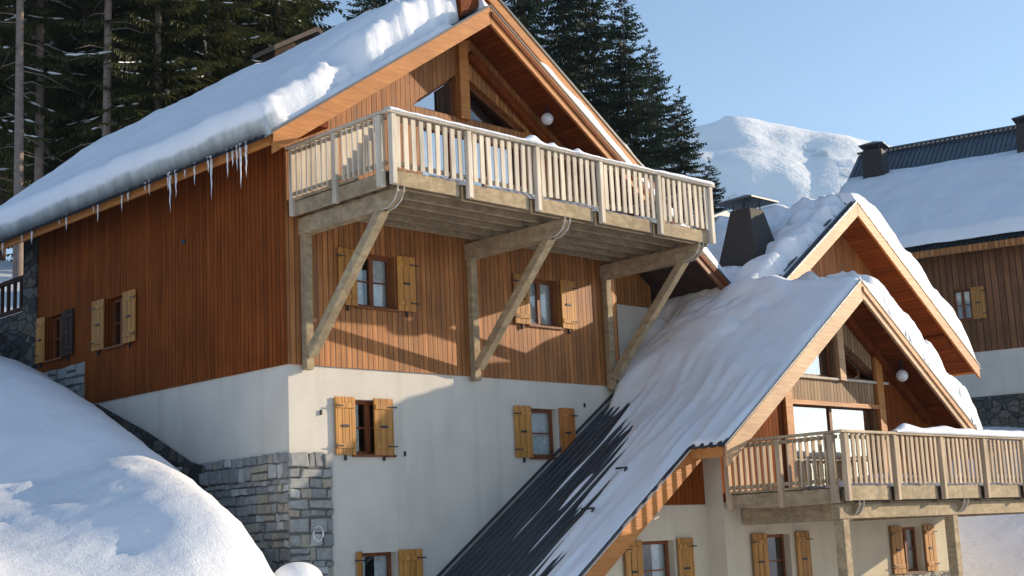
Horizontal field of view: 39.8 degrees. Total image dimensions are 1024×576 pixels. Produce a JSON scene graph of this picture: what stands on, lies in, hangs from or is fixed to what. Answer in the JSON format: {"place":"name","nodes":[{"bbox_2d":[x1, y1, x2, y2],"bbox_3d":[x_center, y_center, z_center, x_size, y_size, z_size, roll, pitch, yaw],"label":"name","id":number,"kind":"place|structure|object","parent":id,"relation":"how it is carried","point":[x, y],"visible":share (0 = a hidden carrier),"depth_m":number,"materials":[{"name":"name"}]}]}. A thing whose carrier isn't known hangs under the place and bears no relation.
{"place":"outdoors","nodes":[
{"label":"outdoors","id":0,"kind":"place"},
{"bbox_2d":[0,332,5,345],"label":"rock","id":1,"kind":"object","parent":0,"point":[2,339],"visible":1,"depth_m":32.17,"materials":[{"name":"grey stone"}]},
{"bbox_2d":[0,260,1023,575],"bbox_3d":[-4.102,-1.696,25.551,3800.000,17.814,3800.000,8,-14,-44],"label":"ground","id":2,"kind":"structure","parent":0,"point":[86,488],"depth_m":22.21,"materials":[{"name":"white snow"}]},
{"bbox_2d":[0,19,49,260],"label":"spruce tree","id":3,"kind":"object","parent":2,"relation":"on","point":[3,196],"visible":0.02,"depth_m":58.36,"materials":[{"name":"green plant"}]},
{"bbox_2d":[6,70,48,261],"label":"spruce tree","id":4,"kind":"object","parent":2,"relation":"on","point":[7,255],"depth_m":82.91,"materials":[{"name":"green plant"}]},
{"bbox_2d":[0,0,72,278],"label":"spruce tree","id":5,"kind":"object","parent":2,"relation":"on","point":[19,154],"visible":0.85,"depth_m":44.53,"materials":[{"name":"brown plant"}]},
{"bbox_2d":[1,21,74,252],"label":"spruce tree","id":6,"kind":"object","parent":2,"relation":"on","point":[24,158],"depth_m":67.92,"materials":[{"name":"green plant"}]},
{"bbox_2d":[4,0,83,181],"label":"spruce tree","id":7,"kind":"object","parent":2,"relation":"on","point":[39,153],"visible":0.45,"depth_m":47.70,"materials":[{"name":"brown plant"}]},
{"bbox_2d":[0,0,94,192],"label":"spruce tree","id":8,"kind":"object","parent":2,"relation":"on","point":[8,37],"visible":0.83,"depth_m":47.20,"materials":[{"name":"green plant"}]},
{"bbox_2d":[0,0,102,198],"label":"spruce tree","id":9,"kind":"object","parent":2,"relation":"on","point":[50,167],"visible":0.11,"depth_m":54.24,"materials":[{"name":"green plant"}]},
{"bbox_2d":[1,0,152,164],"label":"spruce tree","id":10,"kind":"object","parent":2,"relation":"on","point":[59,103],"visible":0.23,"depth_m":52.69,"materials":[{"name":"green plant"}]},
{"bbox_2d":[64,0,161,152],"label":"spruce tree","id":11,"kind":"object","parent":2,"relation":"on","point":[107,11],"visible":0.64,"depth_m":46.27,"materials":[{"name":"brown plant"}]},
{"bbox_2d":[32,1,212,163],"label":"spruce tree","id":12,"kind":"object","parent":2,"relation":"on","point":[91,75],"visible":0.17,"depth_m":50.45,"materials":[{"name":"green plant"}]},
{"bbox_2d":[49,0,257,137],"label":"spruce tree","id":13,"kind":"object","parent":2,"relation":"on","point":[157,59],"visible":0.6,"depth_m":46.89,"materials":[{"name":"green plant"}]},
{"bbox_2d":[112,0,296,112],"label":"spruce tree","id":14,"kind":"object","parent":2,"relation":"on","point":[226,50],"visible":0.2,"depth_m":48.79,"materials":[{"name":"green plant"}]},
{"bbox_2d":[153,0,309,88],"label":"spruce tree","id":15,"kind":"object","parent":2,"relation":"on","point":[247,23],"depth_m":53.42,"materials":[{"name":"green plant"}]},
{"bbox_2d":[261,551,277,572],"bbox_3d":[-4.448,4.788,23.936,1.162,0.706,0.912,8,-14,-44],"label":"rock","id":16,"kind":"object","parent":2,"relation":"on","point":[273,567],"visible":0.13,"depth_m":24.01,"materials":[{"name":"grey stone"}]},
{"bbox_2d":[218,0,333,72],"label":"spruce tree","id":17,"kind":"object","parent":2,"relation":"on","point":[287,31],"visible":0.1,"depth_m":51.43,"materials":[{"name":"green plant"}]},
{"bbox_2d":[252,27,323,62],"bbox_3d":[-6.447,-3.871,44.920,3.400,9.000,1.200,8,-14,-44],"label":"hut","id":18,"kind":"object","parent":2,"relation":"on","point":[275,50],"visible":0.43,"depth_m":44.71,"materials":[{"name":"brown wood"}]},
{"bbox_2d":[252,4,342,44],"bbox_3d":[-10.705,-14.409,59.164,7.570,31.472,7.904,4,-12,-32],"label":"spruce tree","id":19,"kind":"object","parent":2,"relation":"on","point":[340,11],"visible":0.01,"depth_m":59.99,"materials":[{"name":"green plant"}]},
{"bbox_2d":[274,562,322,575],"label":"snow mound","id":20,"kind":"object","parent":2,"relation":"on","point":[298,569],"visible":0.98,"depth_m":22.75,"materials":[{"name":"white snow"}]},
{"bbox_2d":[256,0,340,58],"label":"spruce tree","id":21,"kind":"object","parent":2,"relation":"on","point":[310,23],"visible":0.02,"depth_m":57.03,"materials":[{"name":"green plant"}]},
{"bbox_2d":[342,0,372,20],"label":"fir tree","id":22,"kind":"object","parent":2,"relation":"on","point":[356,12],"visible":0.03,"depth_m":83.58,"materials":[{"name":"green plant"}]},
{"bbox_2d":[0,0,730,575],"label":"chalet","id":23,"kind":"object","parent":2,"relation":"on","point":[342,332],"visible":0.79,"depth_m":27.32,"materials":[{"name":"wood"}]},
{"bbox_2d":[33,308,73,366],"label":"window","id":24,"kind":"structure","parent":23,"relation":"in","point":[63,325],"depth_m":31.44,"materials":[{"name":"brown wood"}]},
{"bbox_2d":[88,289,135,354],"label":"window","id":25,"kind":"structure","parent":23,"relation":"in","point":[124,308],"depth_m":29.63,"materials":[{"name":"brown wood"}]},
{"bbox_2d":[168,172,171,208],"bbox_3d":[-6.372,-1.790,26.331,0.058,0.766,0.058,2,-11,-24],"label":"icicle","id":26,"kind":"object","parent":23,"relation":"hanging from","point":[170,176],"visible":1,"depth_m":26.33,"materials":[{"name":"white"}]},
{"bbox_2d":[174,170,176,192],"bbox_3d":[-6.240,-1.936,26.226,0.057,0.528,0.052,0,-11,-15],"label":"icicle","id":27,"kind":"object","parent":23,"relation":"hanging from","point":[175,180],"visible":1,"depth_m":26.22,"materials":[{"name":"white"}]},
{"bbox_2d":[210,156,212,198],"bbox_3d":[-5.401,-1.984,25.384,0.052,0.809,0.052,-3,-10,4],"label":"icicle","id":28,"kind":"object","parent":23,"relation":"hanging from","point":[211,164],"visible":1,"depth_m":25.39,"materials":[{"name":"white"}]},
{"bbox_2d":[226,149,228,177],"bbox_3d":[-5.042,-2.207,25.035,0.048,0.528,0.048,4,-12,-33],"label":"icicle","id":29,"kind":"object","parent":23,"relation":"hanging from","point":[227,155],"visible":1,"depth_m":25.03,"materials":[{"name":"white"}]},
{"bbox_2d":[0,0,458,240],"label":"roof snow","id":30,"kind":"structure","parent":23,"relation":"on","point":[254,101],"depth_m":27.64,"materials":[{"name":"white snow"}]},
{"bbox_2d":[231,147,233,165],"bbox_3d":[-4.943,-2.315,24.985,0.057,0.341,0.062,-6,-11,17],"label":"icicle","id":31,"kind":"object","parent":23,"relation":"hanging from","point":[232,153],"visible":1,"depth_m":24.98,"materials":[{"name":"white"}]},
{"bbox_2d":[236,145,237,165],"bbox_3d":[-4.834,-2.283,24.831,0.045,0.468,0.045,-11,-13,38],"label":"icicle","id":32,"kind":"object","parent":23,"relation":"hanging from","point":[236,154],"visible":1,"depth_m":24.83,"materials":[{"name":"white"}]},
{"bbox_2d":[239,143,241,182],"bbox_3d":[-4.746,-2.136,24.713,0.050,0.809,0.050,-1,-10,-7],"label":"icicle","id":33,"kind":"object","parent":23,"relation":"hanging from","point":[240,151],"visible":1,"depth_m":24.73,"materials":[{"name":"white"}]},
{"bbox_2d":[244,141,247,176],"bbox_3d":[-4.633,-2.241,24.635,0.056,0.639,0.052,6,-14,-41],"label":"icicle","id":34,"kind":"object","parent":23,"relation":"hanging from","point":[246,146],"visible":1,"depth_m":24.63,"materials":[{"name":"white"}]},
{"bbox_2d":[333,396,397,460],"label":"window","id":35,"kind":"structure","parent":23,"relation":"in","point":[362,428],"depth_m":26.15,"materials":[{"name":"brown wood"}]},
{"bbox_2d":[336,247,419,316],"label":"window","id":36,"kind":"structure","parent":23,"relation":"in","point":[370,290],"depth_m":27.03,"materials":[{"name":"brown wood"}]},
{"bbox_2d":[355,549,426,575],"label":"window","id":37,"kind":"structure","parent":23,"relation":"in","point":[410,560],"depth_m":26.10,"materials":[{"name":"brown wood"}]},
{"bbox_2d":[413,78,452,115],"bbox_3d":[-1.675,-3.979,28.692,1.240,0.904,0.050,8,-14,-44],"label":"gable window","id":38,"kind":"structure","parent":23,"relation":"in","point":[449,80],"depth_m":28.94,"materials":[{"name":"brown wood"}]},
{"bbox_2d":[423,128,514,187],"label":"window","id":39,"kind":"structure","parent":23,"relation":"in","point":[424,129],"depth_m":29.53,"materials":[{"name":"glass"}]},
{"bbox_2d":[469,85,520,131],"bbox_3d":[-0.430,-3.813,29.910,1.692,0.906,0.050,8,-14,-44],"label":"gable window","id":40,"kind":"structure","parent":23,"relation":"in","point":[472,90],"depth_m":29.91,"materials":[{"name":"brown wood"}]},
{"bbox_2d":[513,405,577,462],"bbox_3d":[0.595,3.063,29.366,1.930,1.150,0.399,8,-14,-44],"label":"window","id":41,"kind":"structure","parent":23,"relation":"in","point":[533,427],"depth_m":29.53,"materials":[{"name":"brown wood"}]},
{"bbox_2d":[512,273,579,333],"bbox_3d":[0.600,0.368,29.932,2.000,1.150,0.399,8,-14,-44],"label":"window","id":42,"kind":"structure","parent":23,"relation":"in","point":[536,309],"depth_m":30.17,"materials":[{"name":"brown wood"}]},
{"bbox_2d":[384,106,714,184],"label":"rail snow","id":43,"kind":"structure","parent":23,"relation":"on","point":[533,139],"depth_m":26.31,"materials":[{"name":"white snow"}]},
{"bbox_2d":[428,175,689,226],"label":"deck snow","id":44,"kind":"structure","parent":23,"relation":"on","point":[533,197],"depth_m":26.43,"materials":[{"name":"white snow"}]},
{"bbox_2d":[459,0,729,282],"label":"roof snow","id":45,"kind":"structure","parent":23,"relation":"on","point":[579,103],"depth_m":30.59,"materials":[{"name":"white snow"}]},
{"bbox_2d":[364,0,391,9],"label":"fir tree","id":46,"kind":"object","parent":2,"relation":"on","point":[373,3],"visible":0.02,"depth_m":79.41,"materials":[{"name":"green plant"}]},
{"bbox_2d":[502,0,566,63],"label":"fir tree","id":47,"kind":"object","parent":2,"relation":"on","point":[519,9],"depth_m":64.98,"materials":[{"name":"green plant"}]},
{"bbox_2d":[524,0,622,139],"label":"fir tree","id":48,"kind":"object","parent":2,"relation":"on","point":[559,10],"visible":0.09,"depth_m":60.98,"materials":[{"name":"green plant"}]},
{"bbox_2d":[557,0,665,169],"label":"fir tree","id":49,"kind":"object","parent":2,"relation":"on","point":[585,60],"visible":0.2,"depth_m":58.95,"materials":[{"name":"green plant"}]},
{"bbox_2d":[592,0,696,218],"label":"fir tree","id":50,"kind":"object","parent":2,"relation":"on","point":[637,111],"visible":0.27,"depth_m":57.08,"materials":[{"name":"green plant"}]},
{"bbox_2d":[626,39,697,206],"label":"fir tree","id":51,"kind":"object","parent":2,"relation":"on","point":[657,101],"visible":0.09,"depth_m":65.32,"materials":[{"name":"green plant"}]},
{"bbox_2d":[658,86,723,217],"bbox_3d":[7.179,-1.762,55.945,4.741,13.146,4.670,1,-11,-18],"label":"fir tree","id":52,"kind":"object","parent":2,"relation":"on","point":[681,145],"visible":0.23,"depth_m":56.54,"materials":[{"name":"green plant"}]},
{"bbox_2d":[692,156,729,215],"bbox_3d":[7.770,-0.166,54.116,3.660,10.149,3.605,3,-12,-28],"label":"fir tree","id":53,"kind":"object","parent":2,"relation":"on","point":[715,201],"visible":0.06,"depth_m":54.80,"materials":[{"name":"green plant"}]},
{"bbox_2d":[437,195,1023,575],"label":"chalet","id":54,"kind":"object","parent":2,"relation":"on","point":[856,385],"visible":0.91,"depth_m":28.51,"materials":[{"name":"wood"}]},
{"bbox_2d":[624,538,696,575],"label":"window","id":55,"kind":"structure","parent":54,"relation":"in","point":[642,558],"depth_m":26.58,"materials":[{"name":"brown wood"}]},
{"bbox_2d":[508,193,858,575],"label":"roof snow","id":56,"kind":"structure","parent":54,"relation":"on","point":[706,366],"depth_m":29.58,"materials":[{"name":"white snow"}]},
{"bbox_2d":[751,531,812,575],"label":"window","id":57,"kind":"structure","parent":54,"relation":"in","point":[768,553],"depth_m":28.54,"materials":[{"name":"brown wood"}]},
{"bbox_2d":[803,344,830,376],"bbox_3d":[6.438,1.472,30.325,1.280,0.924,0.050,8,-14,-44],"label":"gable window","id":58,"kind":"structure","parent":54,"relation":"in","point":[820,366],"depth_m":30.54,"materials":[{"name":"clear glass"}]},
{"bbox_2d":[793,404,873,488],"bbox_3d":[6.859,3.438,30.255,3.390,1.890,0.058,8,-14,-44],"label":"balcony door","id":59,"kind":"structure","parent":54,"relation":"in","point":[807,418],"depth_m":30.30,"materials":[{"name":"white glass"}]},
{"bbox_2d":[844,350,872,380],"bbox_3d":[7.663,1.665,31.518,1.592,0.866,0.050,8,-14,-44],"label":"gable window","id":60,"kind":"structure","parent":54,"relation":"in","point":[854,370],"depth_m":31.45,"materials":[{"name":"brown glass"}]},
{"bbox_2d":[797,271,987,439],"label":"roof snow","id":61,"kind":"structure","parent":54,"relation":"on","point":[928,353],"depth_m":32.09,"materials":[{"name":"white snow"}]},
{"bbox_2d":[836,192,981,369],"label":"roof snow","id":62,"kind":"structure","parent":54,"relation":"on","point":[913,265],"depth_m":37.13,"materials":[{"name":"white snow"}]},
{"bbox_2d":[889,524,940,574],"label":"window","id":63,"kind":"structure","parent":54,"relation":"in","point":[902,539],"depth_m":31.97,"materials":[{"name":"brown wood"}]},
{"bbox_2d":[891,423,1023,437],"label":"rail snow","id":64,"kind":"structure","parent":54,"relation":"on","point":[906,427],"depth_m":28.28,"materials":[{"name":"white snow"}]},
{"bbox_2d":[847,115,1023,427],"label":"chalet","id":65,"kind":"object","parent":2,"relation":"on","point":[977,283],"visible":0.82,"depth_m":48.65,"materials":[{"name":"wood"}]},
{"bbox_2d":[839,150,1023,247],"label":"roof snow","id":66,"kind":"structure","parent":65,"relation":"on","point":[965,198],"depth_m":50.92,"materials":[{"name":"white snow"}]},
{"bbox_2d":[954,286,988,321],"bbox_3d":[15.903,0.606,48.953,1.205,1.210,0.325,-9,-12,31],"label":"window","id":67,"kind":"structure","parent":65,"relation":"in","point":[965,303],"depth_m":48.93,"materials":[{"name":"brown wood"}]},
{"bbox_2d":[6,0,1023,260],"label":"sky","id":68,"kind":"structure","parent":0,"point":[892,72],"materials":[{"name":"blue"}]},
{"bbox_2d":[646,116,1022,352],"bbox_3d":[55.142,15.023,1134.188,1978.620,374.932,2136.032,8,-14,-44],"label":"mountain","id":69,"kind":"structure","parent":0,"point":[787,166],"depth_m":1114.37,"materials":[{"name":"white snow"}]},
{"bbox_2d":[825,473,1022,487],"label":"deck snow","id":70,"kind":"structure","parent":0,"point":[841,483],"depth_m":27.84,"materials":[{"name":"white snow"}]}
]}

